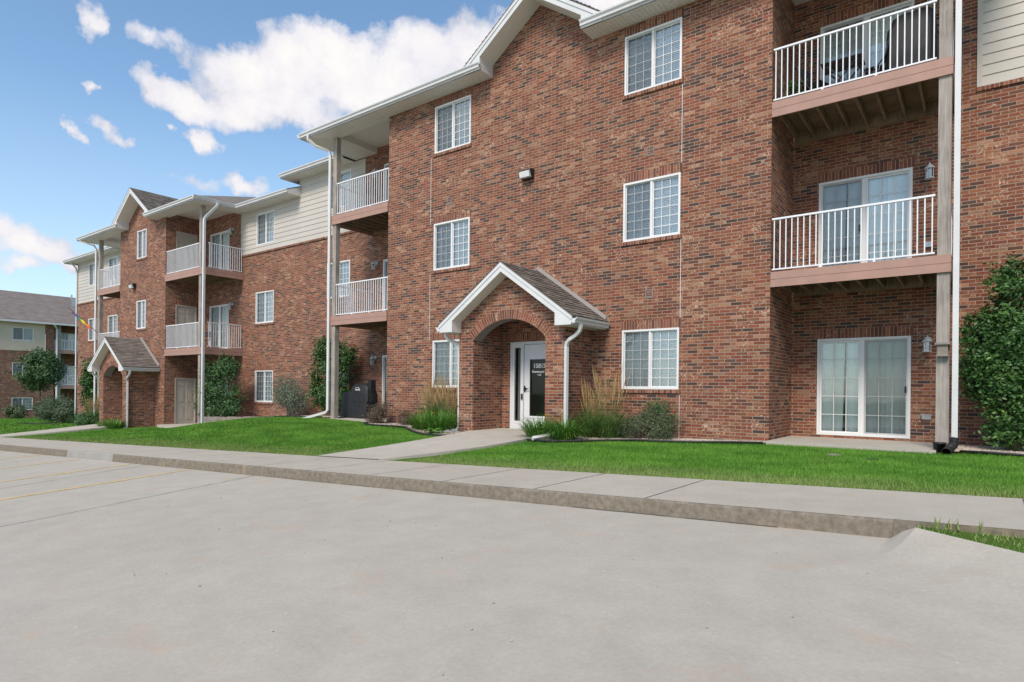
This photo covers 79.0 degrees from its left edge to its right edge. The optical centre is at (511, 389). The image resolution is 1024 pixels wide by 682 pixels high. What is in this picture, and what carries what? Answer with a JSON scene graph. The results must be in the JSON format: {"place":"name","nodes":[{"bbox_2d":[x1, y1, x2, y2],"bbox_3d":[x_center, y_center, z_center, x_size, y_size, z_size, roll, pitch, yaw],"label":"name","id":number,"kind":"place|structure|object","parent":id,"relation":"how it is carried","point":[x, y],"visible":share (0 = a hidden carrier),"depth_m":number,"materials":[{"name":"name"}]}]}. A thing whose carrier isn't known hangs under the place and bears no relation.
{"place":"outdoors","nodes":[
{"label":"outdoors","id":0,"kind":"place"},
{"bbox_2d":[0,422,120,436],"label":"walkway","id":1,"kind":"structure","parent":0,"point":[74,428],"depth_m":27.05,"materials":[{"name":"concrete"}]},
{"bbox_2d":[81,393,98,423],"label":"reed grass","id":2,"kind":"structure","parent":0,"point":[91,409],"depth_m":31.95,"materials":[{"name":"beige plant"}]},
{"bbox_2d":[0,0,625,297],"label":"sky","id":3,"kind":"structure","parent":0,"point":[100,99],"materials":[{"name":"blue"}]},
{"bbox_2d":[317,428,531,459],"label":"walkway","id":4,"kind":"structure","parent":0,"point":[474,440],"depth_m":13.08,"materials":[{"name":"concrete"}]},
{"bbox_2d":[16,489,867,674],"bbox_3d":[-0.602,1.362,5.128,9.995,0.514,3.736,1,0,37],"label":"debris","id":5,"kind":"object","parent":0,"point":[493,602],"visible":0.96,"depth_m":4.62,"materials":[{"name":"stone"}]},
{"bbox_2d":[0,451,1023,681],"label":"parking lot","id":6,"kind":"structure","parent":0,"point":[359,590],"depth_m":4.21,"materials":[{"name":"concrete"}]},
{"bbox_2d":[67,450,112,461],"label":"ramp","id":7,"kind":"structure","parent":6,"relation":"on","point":[100,456],"depth_m":15.15,"materials":[{"name":"grey concrete"}]},
{"bbox_2d":[0,455,183,499],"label":"parking lines","id":8,"kind":"object","parent":6,"relation":"on","point":[70,472],"visible":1,"depth_m":11.50,"materials":[{"name":"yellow paint"}]},
{"bbox_2d":[0,457,774,526],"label":"pavement cracks","id":9,"kind":"object","parent":6,"relation":"on","point":[426,492],"visible":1,"depth_m":7.35,"materials":[{"name":"grey concrete"}]},
{"bbox_2d":[0,444,1023,537],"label":"kerb","id":10,"kind":"structure","parent":6,"relation":"on","point":[853,525],"depth_m":6.70,"materials":[{"name":"grey concrete"}]},
{"bbox_2d":[0,437,1023,529],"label":"sidewalk","id":11,"kind":"structure","parent":0,"point":[1001,512],"depth_m":7.12,"materials":[{"name":"concrete"}]},
{"bbox_2d":[0,416,1023,551],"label":"lawn","id":12,"kind":"structure","parent":0,"point":[406,460],"depth_m":10.54,"materials":[{"name":"green plant"}]},
{"bbox_2d":[1,402,28,418],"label":"shrub","id":13,"kind":"object","parent":12,"relation":"on","point":[16,412],"visible":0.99,"depth_m":55.67,"materials":[{"name":"green plant"}]},
{"bbox_2d":[0,290,77,417],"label":"apartment building","id":14,"kind":"structure","parent":12,"relation":"on","point":[29,321],"depth_m":61.47,"materials":[{"name":"brick"}]},
{"bbox_2d":[12,362,28,374],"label":"window","id":15,"kind":"structure","parent":14,"relation":"in","point":[15,368],"depth_m":59.74,"materials":[{"name":"grey glass"}]},
{"bbox_2d":[12,397,32,409],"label":"window","id":16,"kind":"structure","parent":14,"relation":"in","point":[18,400],"depth_m":60.26,"materials":[{"name":"white glass"}]},
{"bbox_2d":[12,327,33,340],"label":"window","id":17,"kind":"structure","parent":14,"relation":"in","point":[18,333],"depth_m":60.11,"materials":[{"name":"grey glass"}]},
{"bbox_2d":[60,366,74,385],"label":"sliding door","id":18,"kind":"structure","parent":14,"relation":"in","point":[71,369],"depth_m":64.60,"materials":[{"name":"grey glass"}]},
{"bbox_2d":[61,333,77,350],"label":"sliding door","id":19,"kind":"structure","parent":14,"relation":"in","point":[64,336],"depth_m":64.42,"materials":[{"name":"white glass"}]},
{"bbox_2d":[8,346,70,419],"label":"tree","id":20,"kind":"object","parent":12,"relation":"on","point":[42,370],"visible":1,"depth_m":49.38,"materials":[{"name":"green plant"}]},
{"bbox_2d":[21,422,58,424],"bbox_3d":[-29.161,2.104,38.128,8.513,0.332,0.244,1,0,40],"label":"landscape edging","id":21,"kind":"object","parent":12,"relation":"on","point":[39,423],"visible":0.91,"depth_m":37.89,"materials":[{"name":"black plastic"}]},
{"bbox_2d":[28,393,76,422],"bbox_3d":[-29.891,1.166,41.048,6.447,2.094,3.135,1,0,37],"label":"round shrub","id":22,"kind":"object","parent":12,"relation":"on","point":[58,410],"visible":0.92,"depth_m":39.95,"materials":[{"name":"green plant"}]},
{"bbox_2d":[68,410,98,425],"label":"shrub","id":23,"kind":"object","parent":12,"relation":"on","point":[80,419],"visible":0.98,"depth_m":30.56,"materials":[{"name":"green plant"}]},
{"bbox_2d":[75,357,96,413],"bbox_3d":[-24.507,-0.011,36.320,2.488,4.120,1.681,1,0,37],"label":"narrow shrub","id":24,"kind":"object","parent":12,"relation":"on","point":[87,380],"visible":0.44,"depth_m":35.80,"materials":[{"name":"green plant"}]},
{"bbox_2d":[94,417,119,426],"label":"daylily","id":25,"kind":"object","parent":12,"relation":"on","point":[97,423],"visible":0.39,"depth_m":28.30,"materials":[{"name":"green plant"}]},
{"bbox_2d":[102,417,129,428],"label":"daylily","id":26,"kind":"object","parent":12,"relation":"on","point":[117,425],"visible":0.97,"depth_m":27.56,"materials":[{"name":"green plant"}]},
{"bbox_2d":[157,423,196,427],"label":"patio slab","id":27,"kind":"structure","parent":12,"relation":"on","point":[168,425],"depth_m":27.82,"materials":[{"name":"concrete"}]},
{"bbox_2d":[204,416,257,422],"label":"walkway","id":28,"kind":"structure","parent":12,"relation":"on","point":[209,419],"depth_m":24.47,"materials":[{"name":"beige concrete"}]},
{"bbox_2d":[327,418,385,421],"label":"patio slab","id":29,"kind":"structure","parent":12,"relation":"on","point":[357,419],"depth_m":20.41,"materials":[{"name":"concrete"}]},
{"bbox_2d":[340,380,378,418],"bbox_3d":[-5.286,0.328,21.505,1.545,1.300,0.651,1,0,37],"label":"covered grill","id":30,"kind":"object","parent":29,"relation":"on","point":[357,399],"visible":0.94,"depth_m":21.12,"materials":[{"name":"black fabric"}]},
{"bbox_2d":[363,422,446,435],"bbox_3d":[-3.088,1.062,16.895,0.586,0.116,4.853,1,0,-32],"label":"landscape edging","id":31,"kind":"object","parent":12,"relation":"on","point":[365,423],"visible":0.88,"depth_m":17.08,"materials":[{"name":"black plastic"}]},
{"bbox_2d":[62,0,1023,446],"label":"apartment building","id":32,"kind":"structure","parent":12,"relation":"on","point":[706,224],"depth_m":14.17,"materials":[{"name":"brick"}]},
{"bbox_2d":[68,307,94,330],"bbox_3d":[-22.817,-3.703,32.974,1.586,1.348,0.074,1,0,1],"label":"flag","id":33,"kind":"object","parent":32,"relation":"attached to","point":[83,321],"visible":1,"depth_m":32.96,"materials":[{"name":"fabric"}]},
{"bbox_2d":[87,318,93,341],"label":"window","id":34,"kind":"structure","parent":32,"relation":"in","point":[90,321],"depth_m":38.39,"materials":[{"name":"white plastic"}]},
{"bbox_2d":[89,262,97,285],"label":"window","id":35,"kind":"structure","parent":32,"relation":"in","point":[91,266],"depth_m":38.20,"materials":[{"name":"white glass"}]},
{"bbox_2d":[108,314,117,336],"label":"window","id":36,"kind":"structure","parent":32,"relation":"in","point":[113,319],"depth_m":36.31,"materials":[{"name":"white plastic"}]},
{"bbox_2d":[108,256,117,279],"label":"window","id":37,"kind":"structure","parent":32,"relation":"in","point":[113,261],"depth_m":36.27,"materials":[{"name":"white plastic"}]},
{"bbox_2d":[128,283,135,288],"bbox_3d":[-18.471,-5.024,30.200,0.340,0.240,0.235,1,0,37],"label":"wall light","id":38,"kind":"object","parent":32,"relation":"attached to","point":[132,286],"visible":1,"depth_m":30.12,"materials":[{"name":"white metal"}]},
{"bbox_2d":[135,300,145,330],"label":"window","id":39,"kind":"structure","parent":32,"relation":"in","point":[140,305],"depth_m":29.92,"materials":[{"name":"white plastic"}]},
{"bbox_2d":[136,228,146,260],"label":"window","id":40,"kind":"structure","parent":32,"relation":"in","point":[142,234],"depth_m":29.90,"materials":[{"name":"white plastic"}]},
{"bbox_2d":[174,378,195,423],"bbox_3d":[-15.296,0.533,29.074,0.110,2.130,0.960,1,0,37],"label":"panel door","id":41,"kind":"structure","parent":32,"relation":"in","point":[184,387],"depth_m":29.09,"materials":[{"name":"wood"}]},
{"bbox_2d":[175,305,196,348],"bbox_3d":[-15.280,-2.857,29.090,0.062,2.130,0.960,1,0,37],"label":"panel door","id":42,"kind":"structure","parent":32,"relation":"in","point":[184,314],"depth_m":29.12,"materials":[{"name":"metal"}]},
{"bbox_2d":[176,231,197,271],"bbox_3d":[-15.226,-6.246,29.078,0.110,2.130,0.960,1,0,37],"label":"panel door","id":43,"kind":"structure","parent":32,"relation":"in","point":[182,239],"depth_m":29.09,"materials":[{"name":"metal"}]},
{"bbox_2d":[197,332,211,346],"bbox_3d":[-14.195,-2.258,28.600,0.446,0.911,0.557,1,0,17],"label":"folding chair","id":44,"kind":"object","parent":32,"relation":"on","point":[207,336],"visible":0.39,"depth_m":28.75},
{"bbox_2d":[209,304,228,347],"bbox_3d":[-13.557,-2.884,29.031,1.760,2.110,0.375,1,0,37],"label":"sliding door","id":45,"kind":"structure","parent":32,"relation":"in","point":[219,313],"depth_m":28.99,"materials":[{"name":"white glass"}]},
{"bbox_2d":[210,230,228,270],"bbox_3d":[-13.522,-6.274,29.033,1.760,2.110,0.375,1,0,37],"label":"sliding door","id":46,"kind":"structure","parent":32,"relation":"in","point":[222,238],"depth_m":28.98,"materials":[{"name":"white glass"}]},
{"bbox_2d":[253,370,272,404],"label":"window","id":47,"kind":"structure","parent":32,"relation":"in","point":[263,378],"depth_m":26.65,"materials":[{"name":"white glass"}]},
{"bbox_2d":[254,290,273,325],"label":"window","id":48,"kind":"structure","parent":32,"relation":"in","point":[265,299],"depth_m":26.63,"materials":[{"name":"white glass"}]},
{"bbox_2d":[256,210,274,245],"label":"window","id":49,"kind":"structure","parent":32,"relation":"in","point":[265,225],"depth_m":26.66,"materials":[{"name":"white glass"}]},
{"bbox_2d":[326,260,349,300],"bbox_3d":[-6.568,-4.124,23.596,1.465,1.440,0.145,1,0,37],"label":"window","id":50,"kind":"structure","parent":32,"relation":"in","point":[344,265],"depth_m":23.48,"materials":[{"name":"white glass"}]},
{"bbox_2d":[330,362,349,388],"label":"window","id":51,"kind":"structure","parent":32,"relation":"in","point":[341,362],"depth_m":23.38,"materials":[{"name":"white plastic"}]},
{"bbox_2d":[332,169,350,209],"bbox_3d":[-6.463,-7.556,23.681,1.415,1.395,0.318,1,0,37],"label":"window","id":52,"kind":"structure","parent":32,"relation":"in","point":[345,175],"depth_m":23.50,"materials":[{"name":"white glass"}]},
{"bbox_2d":[370,355,376,364],"bbox_3d":[-4.965,-1.054,22.163,0.180,0.330,0.240,1,0,37],"label":"wall lantern","id":53,"kind":"object","parent":32,"relation":"attached to","point":[373,358],"depth_m":22.12,"materials":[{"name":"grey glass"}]},
{"bbox_2d":[371,261,377,269],"bbox_3d":[-4.930,-4.444,22.165,0.180,0.330,0.240,1,0,37],"label":"wall lantern","id":54,"kind":"object","parent":32,"relation":"attached to","point":[375,263],"depth_m":22.12,"materials":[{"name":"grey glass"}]},
{"bbox_2d":[382,355,386,406],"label":"sliding door","id":55,"kind":"structure","parent":32,"relation":"in","point":[384,357],"depth_m":22.02,"materials":[{"name":"white glass"}]},
{"bbox_2d":[383,259,387,310],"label":"sliding door","id":56,"kind":"structure","parent":32,"relation":"in","point":[385,262],"depth_m":22.02,"materials":[{"name":"white glass"}]},
{"bbox_2d":[384,163,388,201],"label":"sliding door","id":57,"kind":"structure","parent":32,"relation":"in","point":[385,165],"depth_m":22.02,"materials":[{"name":"white plastic"}]},
{"bbox_2d":[430,339,458,390],"bbox_3d":[-1.682,-0.697,17.753,1.465,1.460,0.340,1,0,37],"label":"window","id":58,"kind":"structure","parent":32,"relation":"in","point":[444,353],"depth_m":17.87,"materials":[{"name":"white glass"}]},
{"bbox_2d":[432,217,470,273],"bbox_3d":[-1.647,-4.087,17.755,1.465,1.460,0.340,1,0,37],"label":"window","id":59,"kind":"structure","parent":32,"relation":"in","point":[451,238],"depth_m":17.68,"materials":[{"name":"white glass"}]},
{"bbox_2d":[433,95,471,157],"bbox_3d":[-1.611,-7.477,17.757,1.465,1.460,0.340,1,0,37],"label":"window","id":60,"kind":"structure","parent":32,"relation":"in","point":[452,119],"depth_m":17.69,"materials":[{"name":"white glass"}]},
{"bbox_2d":[519,168,533,180],"bbox_3d":[0.369,-5.527,15.930,0.340,0.240,0.235,1,0,37],"label":"wall light","id":61,"kind":"object","parent":32,"relation":"attached to","point":[526,174],"visible":1,"depth_m":15.87,"materials":[{"name":"white metal"}]},
{"bbox_2d":[510,341,545,428],"bbox_3d":[0.857,-0.106,16.223,2.230,2.310,0.946,1,0,37],"label":"entry door","id":62,"kind":"structure","parent":32,"relation":"in","point":[527,359],"depth_m":16.33,"materials":[{"name":"white glass"}]},
{"bbox_2d":[620,327,679,392],"bbox_3d":[3.113,-0.639,13.998,1.465,1.440,0.145,1,0,37],"label":"window","id":63,"kind":"structure","parent":32,"relation":"in","point":[653,354],"depth_m":13.98,"materials":[{"name":"white glass"}]},
{"bbox_2d":[620,172,681,246],"bbox_3d":[3.148,-4.029,14.000,1.465,1.440,0.145,1,0,37],"label":"window","id":64,"kind":"structure","parent":32,"relation":"in","point":[652,206],"depth_m":13.99,"materials":[{"name":"white glass"}]},
{"bbox_2d":[622,17,683,99],"bbox_3d":[3.242,-7.428,14.080,1.465,1.460,0.340,1,0,37],"label":"window","id":65,"kind":"structure","parent":32,"relation":"in","point":[653,56],"depth_m":13.99,"materials":[{"name":"white glass"}]},
{"bbox_2d":[782,79,807,96],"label":"potted plant","id":66,"kind":"object","parent":32,"relation":"on","point":[796,89],"visible":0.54,"depth_m":12.64,"materials":[{"name":"green plant"}]},
{"bbox_2d":[797,66,828,92],"bbox_3d":[6.171,-6.171,12.632,0.446,0.911,0.557,1,0,-33],"label":"folding chair","id":67,"kind":"object","parent":32,"relation":"on","point":[808,77],"visible":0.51,"depth_m":12.70,"materials":[{"name":"black metal"}]},
{"bbox_2d":[820,53,865,86],"bbox_3d":[6.542,-6.073,12.280,0.720,0.724,0.515,1,0,37],"label":"folding table","id":68,"kind":"object","parent":32,"relation":"on","point":[846,63],"visible":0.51,"depth_m":12.23,"materials":[{"name":"black metal"}]},
{"bbox_2d":[816,336,910,438],"bbox_3d":[7.417,-0.050,13.116,1.760,2.110,0.375,1,0,37],"label":"sliding door","id":69,"kind":"structure","parent":32,"relation":"in","point":[864,383],"depth_m":13.01,"materials":[{"name":"glass"}]},
{"bbox_2d":[818,167,912,266],"bbox_3d":[7.452,-3.440,13.118,1.760,2.110,0.375,1,0,37],"label":"sliding door","id":70,"kind":"structure","parent":32,"relation":"in","point":[894,184],"depth_m":13.01,"materials":[{"name":"glass"}]},
{"bbox_2d":[820,0,914,88],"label":"sliding door","id":71,"kind":"structure","parent":32,"relation":"in","point":[909,3],"depth_m":13.16,"materials":[{"name":"white glass"}]},
{"bbox_2d":[860,38,889,76],"bbox_3d":[6.982,-6.163,12.016,0.557,0.911,0.446,1,0,27],"label":"folding chair","id":72,"kind":"object","parent":32,"relation":"on","point":[872,70],"visible":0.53,"depth_m":11.89,"materials":[{"name":"black metal"}]},
{"bbox_2d":[885,7,938,72],"bbox_3d":[7.627,-6.399,11.849,0.868,1.380,0.816,1,0,37],"label":"covered furniture","id":73,"kind":"object","parent":32,"relation":"on","point":[930,27],"visible":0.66,"depth_m":11.54,"materials":[{"name":"black fabric"}]},
{"bbox_2d":[922,335,932,351],"bbox_3d":[8.170,-0.903,12.211,0.180,0.330,0.240,1,0,37],"label":"wall lantern","id":74,"kind":"object","parent":32,"relation":"attached to","point":[927,339],"depth_m":12.17,"materials":[{"name":"grey glass"}]},
{"bbox_2d":[924,162,934,179],"bbox_3d":[8.213,-4.303,12.207,0.180,0.330,0.240,1,0,37],"label":"wall lantern","id":75,"kind":"object","parent":32,"relation":"attached to","point":[930,175],"depth_m":12.16,"materials":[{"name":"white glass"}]},
{"bbox_2d":[935,342,950,356],"bbox_3d":[7.384,-0.684,10.646,0.220,0.235,0.140,1,0,37],"label":"bird box","id":76,"kind":"object","parent":32,"relation":"attached to","point":[942,349],"visible":1,"depth_m":10.61,"materials":[{"name":"beige wood"}]},
{"bbox_2d":[942,437,959,455],"bbox_3d":[7.363,0.956,10.431,0.471,0.301,0.160,1,0,-38],"label":"drain elbow","id":77,"kind":"object","parent":32,"relation":"attached to","point":[951,446],"visible":1,"depth_m":10.44,"materials":[{"name":"black plastic"}]},
{"bbox_2d":[233,415,1023,453],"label":"planting bed","id":78,"kind":"object","parent":12,"relation":"on","point":[393,426],"visible":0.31,"depth_m":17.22,"materials":[{"name":"grey gravel"}]},
{"bbox_2d":[192,350,248,416],"bbox_3d":[-12.510,-0.191,26.463,3.620,2.954,1.725,1,0,37],"label":"green shrub","id":79,"kind":"object","parent":78,"relation":"on","point":[218,401],"visible":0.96,"depth_m":26.10,"materials":[{"name":"green plant"}]},
{"bbox_2d":[263,367,311,414],"bbox_3d":[-8.717,0.116,24.110,2.626,1.936,1.410,1,0,37],"label":"grey shrub","id":80,"kind":"object","parent":78,"relation":"on","point":[286,394],"visible":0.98,"depth_m":23.89,"materials":[{"name":"green plant"}]},
{"bbox_2d":[275,415,321,416],"bbox_3d":[-7.563,0.963,22.158,2.810,0.129,0.340,1,0,37],"label":"landscape edging","id":81,"kind":"object","parent":78,"relation":"on","point":[294,416],"visible":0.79,"depth_m":22.59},
{"bbox_2d":[302,335,363,415],"bbox_3d":[-6.552,-0.531,22.762,2.864,3.240,1.537,1,0,37],"label":"holly shrub","id":82,"kind":"object","parent":78,"relation":"on","point":[346,357],"visible":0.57,"depth_m":22.66,"materials":[{"name":"green plant"}]},
{"bbox_2d":[362,402,392,423],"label":"purple shrub","id":83,"kind":"object","parent":78,"relation":"on","point":[374,416],"visible":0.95,"depth_m":18.71,"materials":[{"name":"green plant"}]},
{"bbox_2d":[396,407,419,424],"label":"purple shrub","id":84,"kind":"object","parent":78,"relation":"on","point":[403,418],"visible":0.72,"depth_m":18.02,"materials":[{"name":"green plant"}]},
{"bbox_2d":[400,409,439,429],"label":"daylily","id":85,"kind":"object","parent":78,"relation":"on","point":[416,425],"visible":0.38,"depth_m":16.49,"materials":[{"name":"green plant"}]},
{"bbox_2d":[407,372,450,418],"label":"reed grass","id":86,"kind":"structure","parent":78,"relation":"on","point":[431,401],"depth_m":17.38,"materials":[{"name":"beige plant"}]},
{"bbox_2d":[425,427,447,433],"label":"hosta","id":87,"kind":"object","parent":78,"relation":"on","point":[432,429],"visible":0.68,"depth_m":15.50,"materials":[{"name":"green plant"}]},
{"bbox_2d":[417,409,463,431],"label":"daylily","id":88,"kind":"object","parent":78,"relation":"on","point":[442,421],"visible":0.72,"depth_m":15.79,"materials":[{"name":"green plant"}]},
{"bbox_2d":[434,381,457,419],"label":"reed grass","id":89,"kind":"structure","parent":78,"relation":"on","point":[446,409],"depth_m":16.76,"materials":[{"name":"green plant"}]},
{"bbox_2d":[513,412,554,436],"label":"hosta","id":90,"kind":"object","parent":78,"relation":"on","point":[531,428],"visible":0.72,"depth_m":13.83,"materials":[{"name":"green plant"}]},
{"bbox_2d":[537,411,591,440],"bbox_3d":[1.128,0.769,13.492,1.583,0.644,1.458,1,0,37],"label":"daylily","id":91,"kind":"object","parent":78,"relation":"on","point":[561,432],"visible":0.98,"depth_m":13.29,"materials":[{"name":"green plant"}]},
{"bbox_2d":[564,377,609,437],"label":"reed grass","id":92,"kind":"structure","parent":78,"relation":"on","point":[586,433],"depth_m":13.93,"materials":[{"name":"green plant"}]},
{"bbox_2d":[577,365,638,438],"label":"reed grass","id":93,"kind":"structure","parent":78,"relation":"on","point":[606,431],"depth_m":13.66,"materials":[{"name":"green plant"}]},
{"bbox_2d":[526,438,762,443],"bbox_3d":[2.544,1.071,12.853,4.929,0.150,0.395,1,0,18],"label":"landscape edging","id":94,"kind":"object","parent":78,"relation":"on","point":[750,442],"visible":0.97,"depth_m":12.87,"materials":[{"name":"black plastic"}]},
{"bbox_2d":[613,401,681,439],"bbox_3d":[2.832,0.710,13.451,1.688,0.930,0.916,1,0,37],"label":"olive shrub","id":95,"kind":"object","parent":78,"relation":"on","point":[649,424],"visible":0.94,"depth_m":13.30,"materials":[{"name":"green plant"}]},
{"bbox_2d":[634,395,687,437],"bbox_3d":[3.204,0.640,13.517,1.120,1.056,0.660,1,0,37],"label":"dark shrub","id":96,"kind":"object","parent":78,"relation":"on","point":[660,405],"visible":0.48,"depth_m":13.44,"materials":[{"name":"green plant"}]},
{"bbox_2d":[950,251,1023,451],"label":"tall shrub","id":97,"kind":"object","parent":78,"relation":"on","point":[991,378],"visible":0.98,"depth_m":10.78,"materials":[{"name":"green plant"}]},
{"bbox_2d":[960,450,1023,455],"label":"landscape edging","id":98,"kind":"object","parent":78,"relation":"on","point":[991,452],"visible":1,"depth_m":10.35,"materials":[{"name":"black plastic"}]},
{"bbox_2d":[766,436,935,453],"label":"patio slab","id":99,"kind":"structure","parent":12,"relation":"on","point":[888,445],"depth_m":11.85,"materials":[{"name":"concrete"}]},
{"bbox_2d":[932,442,946,453],"bbox_3d":[7.318,1.005,10.632,0.204,0.195,0.204,1,0,37],"label":"plant pot","id":100,"kind":"object","parent":12,"relation":"on","point":[938,447],"visible":0.89,"depth_m":10.57,"materials":[{"name":"black plastic"}]},
{"bbox_2d":[877,528,1023,650],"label":"concrete apron","id":101,"kind":"object","parent":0,"point":[976,586],"visible":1,"depth_m":3.90,"materials":[{"name":"grey concrete"}]},
{"bbox_2d":[917,527,1023,552],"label":"grass verge","id":102,"kind":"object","parent":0,"point":[993,540],"depth_m":4.49,"materials":[{"name":"green plant"}]}
]}

